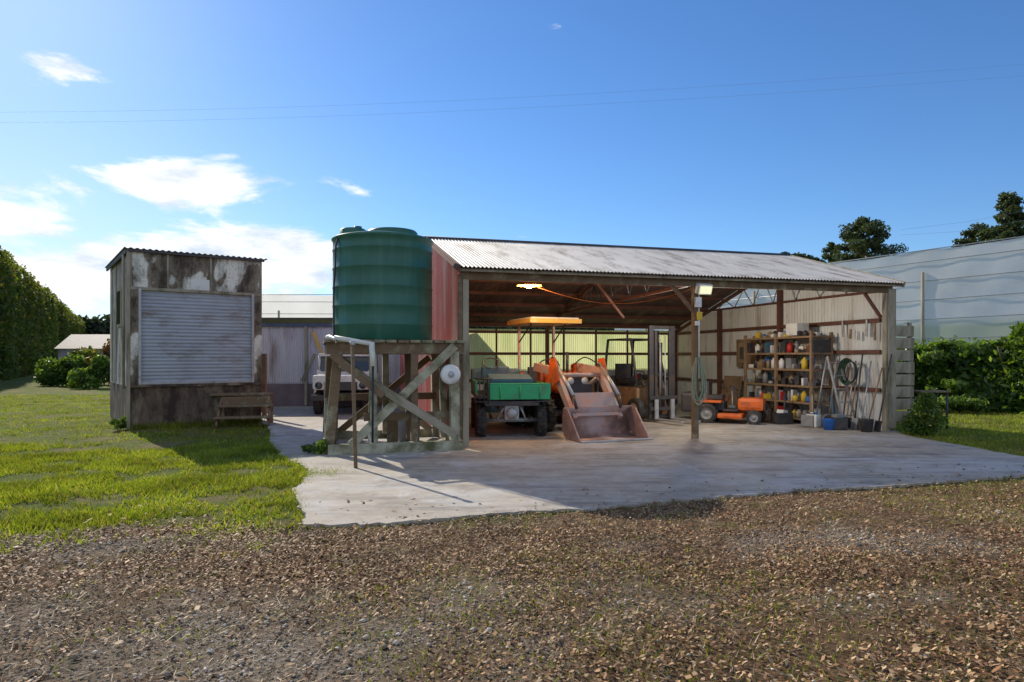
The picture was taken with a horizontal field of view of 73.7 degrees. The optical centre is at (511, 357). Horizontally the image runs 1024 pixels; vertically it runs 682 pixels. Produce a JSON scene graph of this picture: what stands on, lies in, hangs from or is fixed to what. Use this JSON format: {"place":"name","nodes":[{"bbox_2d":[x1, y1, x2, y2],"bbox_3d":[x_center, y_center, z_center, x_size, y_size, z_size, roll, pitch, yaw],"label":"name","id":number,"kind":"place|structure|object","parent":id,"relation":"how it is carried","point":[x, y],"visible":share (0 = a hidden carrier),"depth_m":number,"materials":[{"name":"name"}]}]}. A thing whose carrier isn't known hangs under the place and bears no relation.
{"place":"outdoors","nodes":[
{"label":"outdoors","id":0,"kind":"place"},
{"bbox_2d":[0,392,314,559],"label":"lawn grass","id":1,"kind":"structure","parent":0,"point":[28,467],"depth_m":8.97,"materials":[{"name":"green plant"}]},
{"bbox_2d":[398,411,419,441],"bbox_3d":[-2.000,1.305,13.200,0.440,0.630,0.440,0,0,0],"label":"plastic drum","id":2,"kind":"object","parent":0,"point":[401,430],"visible":0.27,"depth_m":13.01,"materials":[{"name":"blue plastic"}]},
{"bbox_2d":[485,384,500,412],"bbox_3d":[-0.539,1.180,20.259,0.600,0.880,0.600,0,0,0],"label":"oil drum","id":3,"kind":"object","parent":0,"point":[491,409],"visible":0.12,"depth_m":20.00,"materials":[{"name":"blue metal"}]},
{"bbox_2d":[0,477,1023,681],"bbox_3d":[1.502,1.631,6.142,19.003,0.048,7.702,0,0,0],"label":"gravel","id":4,"kind":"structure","parent":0,"point":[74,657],"depth_m":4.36,"materials":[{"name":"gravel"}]},
{"bbox_2d":[0,375,1023,681],"bbox_3d":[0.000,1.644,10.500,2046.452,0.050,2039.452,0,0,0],"label":"ground","id":5,"kind":"structure","parent":0,"point":[22,385],"depth_m":4.75,"materials":[{"name":"brown gravel"}]},
{"bbox_2d":[0,245,86,380],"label":"tall shelter hedge","id":6,"kind":"object","parent":5,"relation":"on","point":[38,321],"visible":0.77,"depth_m":60.15,"materials":[{"name":"green plant"}]},
{"bbox_2d":[33,353,88,385],"bbox_3d":[-26.179,0.722,40.087,3.435,1.970,3.042,0,0,0],"label":"garden shrub","id":7,"kind":"object","parent":5,"relation":"on","point":[57,374],"visible":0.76,"depth_m":39.14,"materials":[{"name":"green plant"}]},
{"bbox_2d":[54,334,109,361],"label":"distant farmhouse","id":8,"kind":"object","parent":5,"relation":"on","point":[70,344],"visible":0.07,"depth_m":59.66,"materials":[{"name":"white metal"}]},
{"bbox_2d":[68,346,101,362],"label":"garden shrub","id":9,"kind":"object","parent":5,"relation":"on","point":[85,352],"visible":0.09,"depth_m":46.26,"materials":[{"name":"green plant"}]},
{"bbox_2d":[67,354,109,388],"bbox_3d":[-22.267,0.749,36.642,2.798,1.888,2.476,0,0,-29],"label":"garden shrub","id":10,"kind":"object","parent":5,"relation":"on","point":[95,374],"visible":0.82,"depth_m":36.00,"materials":[{"name":"green plant"}]},
{"bbox_2d":[82,338,109,384],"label":"garden shrub","id":11,"kind":"object","parent":5,"relation":"on","point":[106,350],"visible":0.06,"depth_m":40.76,"materials":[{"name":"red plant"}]},
{"bbox_2d":[109,415,126,429],"bbox_3d":[-8.826,1.464,15.531,0.330,0.333,0.792,0,0,0],"label":"weed clump","id":12,"kind":"object","parent":5,"relation":"on","point":[118,423],"visible":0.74,"depth_m":15.39,"materials":[{"name":"green plant"}]},
{"bbox_2d":[105,247,266,428],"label":"packing shed","id":13,"kind":"structure","parent":5,"relation":"on","point":[185,334],"depth_m":16.29,"materials":[{"name":"wood"}]},
{"bbox_2d":[117,291,119,323],"bbox_3d":[-9.716,-1.230,16.849,0.012,0.800,0.600,0,0,-36],"label":"window glass","id":14,"kind":"structure","parent":13,"relation":"in","point":[118,293],"depth_m":16.77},
{"bbox_2d":[117,287,121,327],"bbox_3d":[-9.691,-1.230,16.867,0.050,0.950,0.750,0,0,-36],"label":"window frame","id":15,"kind":"structure","parent":13,"relation":"in","point":[120,289],"depth_m":16.56,"materials":[{"name":"grey wood"}]},
{"bbox_2d":[141,290,250,381],"bbox_3d":[-7.519,-0.465,16.368,2.540,2.170,0.014,0,0,-36],"label":"roller door","id":16,"kind":"structure","parent":13,"relation":"in","point":[185,336],"depth_m":16.32,"materials":[{"name":"white metal"}]},
{"bbox_2d":[126,418,266,429],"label":"weed grass","id":17,"kind":"structure","parent":5,"relation":"on","point":[183,424],"depth_m":16.11,"materials":[{"name":"green plant"}]},
{"bbox_2d":[209,392,272,428],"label":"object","id":18,"kind":"structure","parent":5,"relation":"on","point":[259,401],"depth_m":16.40,"materials":[{"name":"brown wood"}]},
{"bbox_2d":[262,294,332,317],"bbox_3d":[-11.029,-0.965,38.220,16.075,5.170,0.264,0,0,-2],"label":"shade net windbreak","id":19,"kind":"object","parent":5,"relation":"on","point":[290,306],"visible":0.04,"depth_m":38.25,"materials":[{"name":"fabric"}]},
{"bbox_2d":[261,318,399,406],"bbox_3d":[-5.601,0.155,24.030,7.800,2.931,3.297,0,0,-2],"label":"corrugated lean to","id":20,"kind":"object","parent":5,"relation":"on","point":[292,348],"visible":0.27,"depth_m":22.57,"materials":[{"name":"metal"}]},
{"bbox_2d":[76,314,614,333],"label":"distant hedge","id":21,"kind":"object","parent":5,"relation":"on","point":[95,325],"visible":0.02,"depth_m":150.75,"materials":[{"name":"green plant"}]},
{"bbox_2d":[350,341,357,467],"bbox_3d":[-2.309,0.715,9.958,0.120,1.912,0.076,0,0,0],"label":"pipe post","id":22,"kind":"object","parent":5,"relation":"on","point":[352,343],"visible":0.83,"depth_m":9.94,"materials":[{"name":"metal"}]},
{"bbox_2d":[0,464,1023,681],"bbox_3d":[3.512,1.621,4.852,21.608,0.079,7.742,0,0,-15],"label":"fallen leaves","id":23,"kind":"object","parent":5,"relation":"on","point":[643,567],"visible":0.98,"depth_m":5.07,"materials":[{"name":"plant"}]},
{"bbox_2d":[261,404,1023,528],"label":"concrete yard","id":24,"kind":"structure","parent":5,"relation":"on","point":[502,468],"depth_m":9.99,"materials":[{"name":"grey concrete"}]},
{"bbox_2d":[262,354,266,414],"bbox_3d":[-6.603,0.770,18.201,0.110,1.750,0.100,0,0,0],"label":"timber post","id":25,"kind":"object","parent":24,"relation":"on","point":[264,376],"visible":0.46,"depth_m":18.15,"materials":[{"name":"brown wood"}]},
{"bbox_2d":[301,438,337,453],"bbox_3d":[-3.210,1.487,11.573,0.528,0.289,0.581,0,0,22],"label":"weed clump","id":26,"kind":"object","parent":24,"relation":"on","point":[318,446],"visible":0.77,"depth_m":11.36,"materials":[{"name":"green plant"}]},
{"bbox_2d":[311,353,377,413],"bbox_3d":[-5.071,0.748,21.062,1.700,1.745,4.060,0,0,-8],"label":"white farm truck","id":27,"kind":"object","parent":24,"relation":"on","point":[361,364],"visible":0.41,"depth_m":19.39,"materials":[{"name":"paint"}]},
{"bbox_2d":[368,420,397,442],"bbox_3d":[-2.334,1.371,12.351,0.629,0.497,0.215,0,0,-40],"label":"timber offcut","id":28,"kind":"object","parent":24,"relation":"on","point":[392,431],"visible":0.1,"depth_m":12.45,"materials":[{"name":"brown wood"}]},
{"bbox_2d":[322,339,466,454],"bbox_3d":[-2.259,0.671,12.695,2.427,1.952,2.442,0,0,-16],"label":"water tank stand","id":29,"kind":"object","parent":24,"relation":"on","point":[444,408],"visible":0.88,"depth_m":11.79,"materials":[{"name":"grey wood"}]},
{"bbox_2d":[325,335,375,442],"bbox_3d":[-2.875,0.513,11.447,1.168,1.816,0.522,0,0,31],"label":"pvc water pipe","id":30,"kind":"object","parent":29,"relation":"attached to","point":[371,344],"visible":0.96,"depth_m":11.30,"materials":[{"name":"white plastic"}]},
{"bbox_2d":[331,226,432,339],"bbox_3d":[-2.400,-1.360,12.700,1.860,2.100,1.860,0,0,0],"label":"water tank","id":31,"kind":"object","parent":29,"relation":"on","point":[382,284],"visible":0.96,"depth_m":11.91,"materials":[{"name":"green plastic"}]},
{"bbox_2d":[440,364,459,383],"bbox_3d":[-1.096,0.290,11.933,0.350,0.350,0.400,0,0,-16],"label":"round meter dial","id":32,"kind":"object","parent":29,"relation":"attached to","point":[449,373],"visible":1,"depth_m":11.77,"materials":[{"name":"white paint"}]},
{"bbox_2d":[471,357,550,436],"bbox_3d":[-0.120,0.816,14.905,1.560,1.645,2.595,0,0,-6],"label":"green utility cart","id":33,"kind":"object","parent":24,"relation":"on","point":[507,386],"visible":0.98,"depth_m":13.79,"materials":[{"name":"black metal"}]},
{"bbox_2d":[502,317,652,442],"bbox_3d":[1.239,0.357,15.148,1.720,2.584,4.469,0,0,-21],"label":"orange tractor","id":34,"kind":"object","parent":24,"relation":"on","point":[579,410],"visible":0.8,"depth_m":14.12,"materials":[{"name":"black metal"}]},
{"bbox_2d":[588,372,658,392],"bbox_3d":[3.566,1.023,22.268,2.400,1.184,0.600,0,0,-16],"label":"workbench","id":35,"kind":"object","parent":24,"relation":"on","point":[645,376],"visible":0.14,"depth_m":22.14,"materials":[{"name":"red metal"}]},
{"bbox_2d":[599,325,700,422],"bbox_3d":[3.513,0.410,17.661,1.160,2.420,3.300,0,0,-26],"label":"forklift","id":36,"kind":"object","parent":24,"relation":"on","point":[656,401],"visible":0.73,"depth_m":17.23,"materials":[{"name":"metal"}]},
{"bbox_2d":[400,236,905,446],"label":"farm shed","id":37,"kind":"structure","parent":24,"relation":"on","point":[475,281],"depth_m":16.55,"materials":[{"name":"metal"}]},
{"bbox_2d":[517,282,541,287],"bbox_3d":[0.359,-1.735,14.222,0.520,0.590,0.520,0,0,-16],"label":"pendant lamp","id":38,"kind":"object","parent":37,"relation":"hanging from","point":[529,284],"visible":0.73,"depth_m":14.15,"materials":[{"name":"white"}]},
{"bbox_2d":[694,295,701,378],"bbox_3d":[3.700,-0.430,13.555,0.145,1.700,0.075,0,0,-16],"label":"electrical switch box","id":39,"kind":"object","parent":37,"relation":"attached to","point":[698,301],"visible":1,"depth_m":13.54,"materials":[{"name":"white paint"}]},
{"bbox_2d":[691,357,706,405],"bbox_3d":[3.695,0.473,13.521,0.372,0.956,0.077,0,0,-24],"label":"rope coil","id":40,"kind":"object","parent":39,"relation":"hanging from","point":[703,384],"visible":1,"depth_m":13.52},
{"bbox_2d":[695,283,712,296],"bbox_3d":[3.800,-1.323,13.542,0.300,0.305,0.234,0,0,-16],"label":"post floodlight","id":41,"kind":"object","parent":37,"relation":"attached to","point":[703,288],"visible":1,"depth_m":13.46,"materials":[{"name":"white paint"}]},
{"bbox_2d":[736,339,757,366],"bbox_3d":[6.733,-0.130,19.639,0.120,0.800,0.950,0,0,-16],"label":"wall cabinet","id":42,"kind":"object","parent":37,"relation":"attached to","point":[740,353],"depth_m":19.75,"materials":[{"name":"wood"}]},
{"bbox_2d":[738,343,748,363],"bbox_3d":[6.687,-0.130,19.730,0.040,0.600,0.450,0,0,-16],"label":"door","id":43,"kind":"structure","parent":42,"relation":"in","point":[741,361],"depth_m":19.83,"materials":[{"name":"wood"}]},
{"bbox_2d":[837,358,857,384],"bbox_3d":[7.752,0.320,15.723,0.144,0.627,0.559,0,0,-16],"label":"hose reel","id":44,"kind":"object","parent":37,"relation":"attached to","point":[844,362],"visible":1,"depth_m":15.82,"materials":[{"name":"green rubber"}]},
{"bbox_2d":[841,319,875,339],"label":"wall hung items","id":45,"kind":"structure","parent":37,"relation":"hanging from","point":[858,332],"depth_m":15.62,"materials":[{"name":"metal"}]},
{"bbox_2d":[681,381,770,424],"bbox_3d":[5.328,1.117,17.065,2.074,1.033,1.000,0,0,28],"label":"ride on mower","id":46,"kind":"object","parent":24,"relation":"on","point":[712,407],"visible":0.98,"depth_m":16.79,"materials":[{"name":"orange metal"}]},
{"bbox_2d":[721,376,742,407],"bbox_3d":[6.343,1.070,19.839,0.255,1.079,0.900,0,0,-16],"label":"leaning plywood","id":47,"kind":"object","parent":24,"relation":"on","point":[735,381],"visible":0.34,"depth_m":19.79,"materials":[{"name":"brown wood"}]},
{"bbox_2d":[761,392,770,420],"bbox_3d":[6.263,1.231,17.216,0.420,0.727,0.320,0,0,-25],"label":"storage crate","id":48,"kind":"object","parent":24,"relation":"on","point":[768,417],"visible":0.28,"depth_m":17.13,"materials":[{"name":"plastic"}]},
{"bbox_2d":[771,393,792,423],"bbox_3d":[6.552,1.231,16.570,0.420,0.727,0.320,0,0,-16],"label":"storage crate","id":49,"kind":"object","parent":24,"relation":"on","point":[784,416],"visible":1,"depth_m":16.44,"materials":[{"name":"plastic"}]},
{"bbox_2d":[744,323,832,419],"bbox_3d":[7.023,0.390,17.541,0.630,2.480,2.726,0,0,-16],"label":"storage shelf","id":50,"kind":"object","parent":24,"relation":"on","point":[794,332],"visible":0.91,"depth_m":17.09,"materials":[{"name":"wood"}]},
{"bbox_2d":[801,395,822,426],"bbox_3d":[6.999,1.231,15.918,0.420,0.727,0.320,0,0,-34],"label":"storage crate","id":51,"kind":"object","parent":24,"relation":"on","point":[807,420],"visible":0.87,"depth_m":15.83,"materials":[{"name":"grey plastic"}]},
{"bbox_2d":[806,412,820,427],"bbox_3d":[6.979,1.435,15.808,0.200,0.350,0.300,0,0,-30],"label":"jerry can","id":52,"kind":"object","parent":24,"relation":"on","point":[817,420],"visible":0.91,"depth_m":15.67,"materials":[{"name":"white paint"}]},
{"bbox_2d":[822,414,834,429],"bbox_3d":[7.048,1.438,15.204,0.270,0.365,0.270,0,0,0],"label":"bucket","id":53,"kind":"object","parent":24,"relation":"on","point":[828,423],"visible":0.99,"depth_m":15.11,"materials":[{"name":"blue plastic"}]},
{"bbox_2d":[816,356,854,415],"bbox_3d":[7.537,0.795,15.877,0.446,1.659,0.937,0,0,-20],"label":"step ladder","id":54,"kind":"object","parent":24,"relation":"on","point":[834,388],"visible":0.77,"depth_m":15.82,"materials":[{"name":"metal"}]},
{"bbox_2d":[828,396,847,429],"bbox_3d":[7.323,1.231,15.335,0.320,0.727,0.420,0,0,11],"label":"storage crate","id":55,"kind":"object","parent":24,"relation":"on","point":[841,422],"visible":0.81,"depth_m":15.14,"materials":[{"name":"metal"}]},
{"bbox_2d":[859,414,873,431],"bbox_3d":[7.686,1.417,14.794,0.290,0.405,0.290,0,0,0],"label":"bucket","id":56,"kind":"object","parent":24,"relation":"on","point":[866,424],"visible":0.98,"depth_m":14.70,"materials":[{"name":"plastic"}]},
{"bbox_2d":[843,354,891,431],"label":"garden tools","id":57,"kind":"object","parent":24,"relation":"on","point":[854,423],"visible":0.65,"depth_m":15.26,"materials":[{"name":"metal"}]},
{"bbox_2d":[781,251,800,256],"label":"background tree","id":58,"kind":"object","parent":5,"relation":"on","point":[794,254],"visible":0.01,"depth_m":94.28,"materials":[{"name":"green plant"}]},
{"bbox_2d":[798,253,814,259],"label":"background tree","id":59,"kind":"object","parent":5,"relation":"on","point":[811,257],"visible":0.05,"depth_m":94.02,"materials":[{"name":"green plant"}]},
{"bbox_2d":[615,236,1023,344],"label":"shade net windbreak","id":60,"kind":"object","parent":5,"relation":"on","point":[971,292],"visible":0.18,"depth_m":26.75,"materials":[{"name":"fabric"}]},
{"bbox_2d":[820,242,844,262],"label":"macrocarpa tree","id":61,"kind":"object","parent":5,"relation":"on","point":[830,248],"visible":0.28,"depth_m":81.53,"materials":[{"name":"green plant"}]},
{"bbox_2d":[829,215,908,262],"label":"macrocarpa tree","id":62,"kind":"object","parent":5,"relation":"on","point":[857,245],"visible":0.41,"depth_m":73.75,"materials":[{"name":"green plant"}]},
{"bbox_2d":[890,323,914,429],"bbox_3d":[8.608,0.420,15.153,0.686,2.400,0.115,0,0,-14],"label":"timber plank stack","id":63,"kind":"object","parent":5,"relation":"on","point":[907,355],"visible":0.58,"depth_m":15.11,"materials":[{"name":"grey wood"}]},
{"bbox_2d":[901,391,948,435],"bbox_3d":[8.657,1.169,14.329,0.848,0.940,0.857,0,0,0],"label":"shrub","id":64,"kind":"object","parent":5,"relation":"on","point":[926,404],"visible":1,"depth_m":14.31,"materials":[{"name":"green plant"}]},
{"bbox_2d":[896,339,957,385],"bbox_3d":[13.666,0.509,22.538,1.931,2.240,2.234,0,0,-38],"label":"climbing vine","id":65,"kind":"object","parent":5,"relation":"on","point":[937,354],"visible":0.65,"depth_m":21.96,"materials":[{"name":"green plant"}]},
{"bbox_2d":[912,390,950,428],"bbox_3d":[9.534,1.185,15.595,0.720,0.870,0.420,0,0,-5],"label":"metal rail","id":66,"kind":"object","parent":5,"relation":"on","point":[935,392],"visible":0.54,"depth_m":15.43,"materials":[{"name":"grey metal"}]},
{"bbox_2d":[896,334,1023,413],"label":"leafy shrub hedge","id":67,"kind":"object","parent":5,"relation":"on","point":[987,368],"visible":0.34,"depth_m":20.97,"materials":[{"name":"green plant"}]},
{"bbox_2d":[940,378,1000,403],"bbox_3d":[14.925,1.095,21.242,3.219,1.078,1.732,0,0,0],"label":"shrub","id":68,"kind":"object","parent":5,"relation":"on","point":[956,385],"visible":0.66,"depth_m":20.92,"materials":[{"name":"green plant"}]},
{"bbox_2d":[951,222,1000,247],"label":"pine tree","id":69,"kind":"object","parent":5,"relation":"on","point":[971,234],"visible":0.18,"depth_m":65.84,"materials":[{"name":"green plant"}]},
{"bbox_2d":[934,393,1023,411],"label":"shrub","id":70,"kind":"object","parent":5,"relation":"on","point":[966,402],"visible":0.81,"depth_m":20.17,"materials":[{"name":"green plant"}]},
{"bbox_2d":[962,321,1023,405],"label":"climbing vine","id":71,"kind":"object","parent":5,"relation":"on","point":[1017,331],"visible":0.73,"depth_m":20.75,"materials":[{"name":"green plant"}]},
{"bbox_2d":[981,190,1023,242],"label":"pine tree","id":72,"kind":"object","parent":5,"relation":"on","point":[1008,203],"visible":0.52,"depth_m":59.42,"materials":[{"name":"green plant"}]},
{"bbox_2d":[0,477,1023,681],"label":"weed grass","id":73,"kind":"structure","parent":0,"point":[753,605],"depth_m":4.51,"materials":[{"name":"green plant"}]},
{"bbox_2d":[0,0,1023,319],"label":"sky","id":74,"kind":"structure","parent":0,"point":[767,172],"materials":[{"name":"blue"}]},
{"bbox_2d":[14,64,1022,234],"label":"power line","id":75,"kind":"object","parent":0,"point":[569,105],"visible":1,"depth_m":45.00,"materials":[{"name":"metal"}]},
{"bbox_2d":[264,428,1020,516],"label":"edge grass","id":76,"kind":"structure","parent":0,"point":[301,472],"depth_m":9.60,"materials":[{"name":"green plant"}]},
{"bbox_2d":[728,390,740,410],"bbox_3d":[5.823,1.231,18.026,0.420,0.727,0.320,0,0,-43],"label":"storage crate","id":77,"kind":"object","parent":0,"point":[731,406],"visible":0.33,"depth_m":18.14,"materials":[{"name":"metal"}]},
{"bbox_2d":[891,409,1023,455],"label":"lawn grass","id":78,"kind":"structure","parent":0,"point":[995,432],"depth_m":15.21,"materials":[{"name":"green plant"}]}
]}

